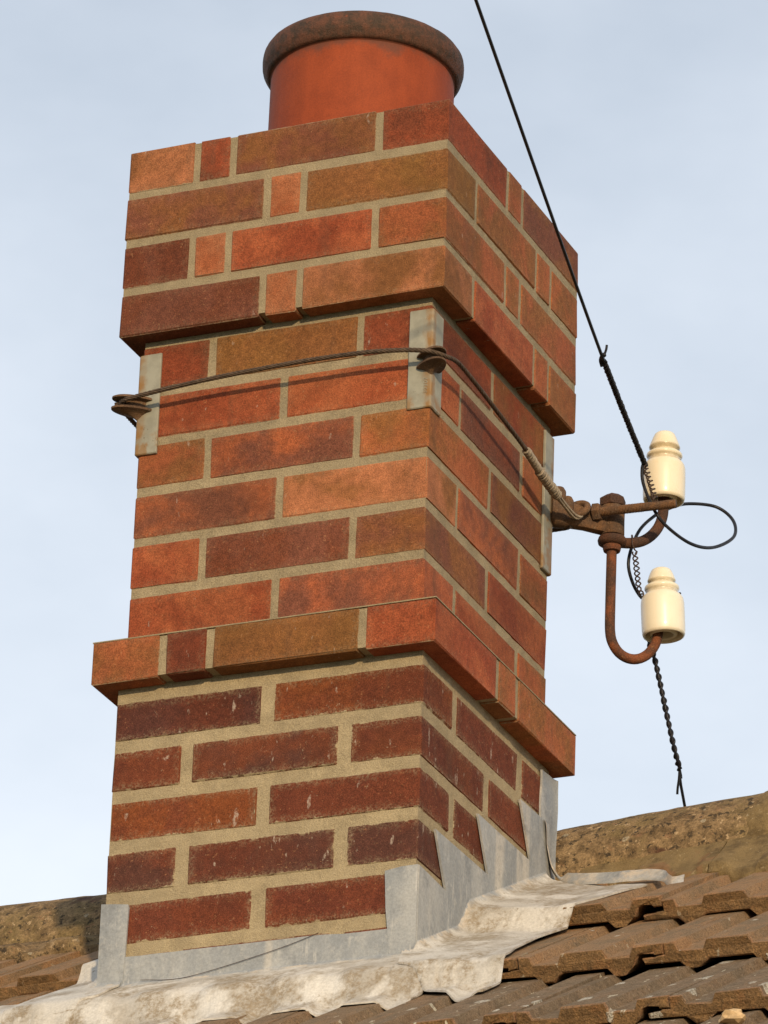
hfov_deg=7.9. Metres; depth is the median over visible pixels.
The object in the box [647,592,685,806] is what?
wire
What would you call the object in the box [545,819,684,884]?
lead saddle
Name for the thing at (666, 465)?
insulator
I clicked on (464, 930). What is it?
lead step flashing
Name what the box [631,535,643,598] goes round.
binding wire
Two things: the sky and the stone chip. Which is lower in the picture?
the stone chip
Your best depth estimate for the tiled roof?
7.35 m
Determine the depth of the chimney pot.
8.06 m
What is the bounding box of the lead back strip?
[539,770,557,879]
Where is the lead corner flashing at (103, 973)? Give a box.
[0,904,129,1023]
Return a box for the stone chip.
[718,1008,745,1023]
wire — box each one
[114,347,582,532]
[474,0,657,501]
[627,464,736,598]
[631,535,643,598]
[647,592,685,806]
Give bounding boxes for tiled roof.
[0,791,767,1023]
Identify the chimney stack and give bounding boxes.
[91,99,577,996]
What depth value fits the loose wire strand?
7.40 m
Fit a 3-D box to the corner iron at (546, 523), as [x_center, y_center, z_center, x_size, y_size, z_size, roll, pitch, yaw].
[0.221,-0.011,8.031,0.035,0.217,0.035,-8,-26,22]
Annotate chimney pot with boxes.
[263,10,463,129]
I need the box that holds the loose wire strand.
[165,933,317,979]
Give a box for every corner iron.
[111,353,162,457]
[407,308,445,416]
[540,430,553,576]
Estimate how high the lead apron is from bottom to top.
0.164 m
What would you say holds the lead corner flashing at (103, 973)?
attached to the chimney stack
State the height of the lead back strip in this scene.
0.158 m
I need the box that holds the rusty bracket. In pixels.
[551,486,676,663]
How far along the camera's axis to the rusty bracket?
8.04 m
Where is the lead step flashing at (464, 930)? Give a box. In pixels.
[385,799,647,1001]
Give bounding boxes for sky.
[0,0,767,905]
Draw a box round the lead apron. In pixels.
[0,929,422,1023]
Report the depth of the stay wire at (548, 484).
7.77 m
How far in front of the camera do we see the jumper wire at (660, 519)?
8.08 m
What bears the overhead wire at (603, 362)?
attached to the rusty bracket
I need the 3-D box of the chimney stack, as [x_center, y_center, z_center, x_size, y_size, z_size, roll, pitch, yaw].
[-0.062,0.207,7.806,0.511,1.510,0.522,-8,-26,22]
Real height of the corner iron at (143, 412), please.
0.155 m
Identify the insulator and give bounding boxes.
[641,567,684,643]
[643,430,684,508]
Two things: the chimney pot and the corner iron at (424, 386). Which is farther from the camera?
the chimney pot
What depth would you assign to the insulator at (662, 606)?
8.02 m
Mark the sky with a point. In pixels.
(644, 123)

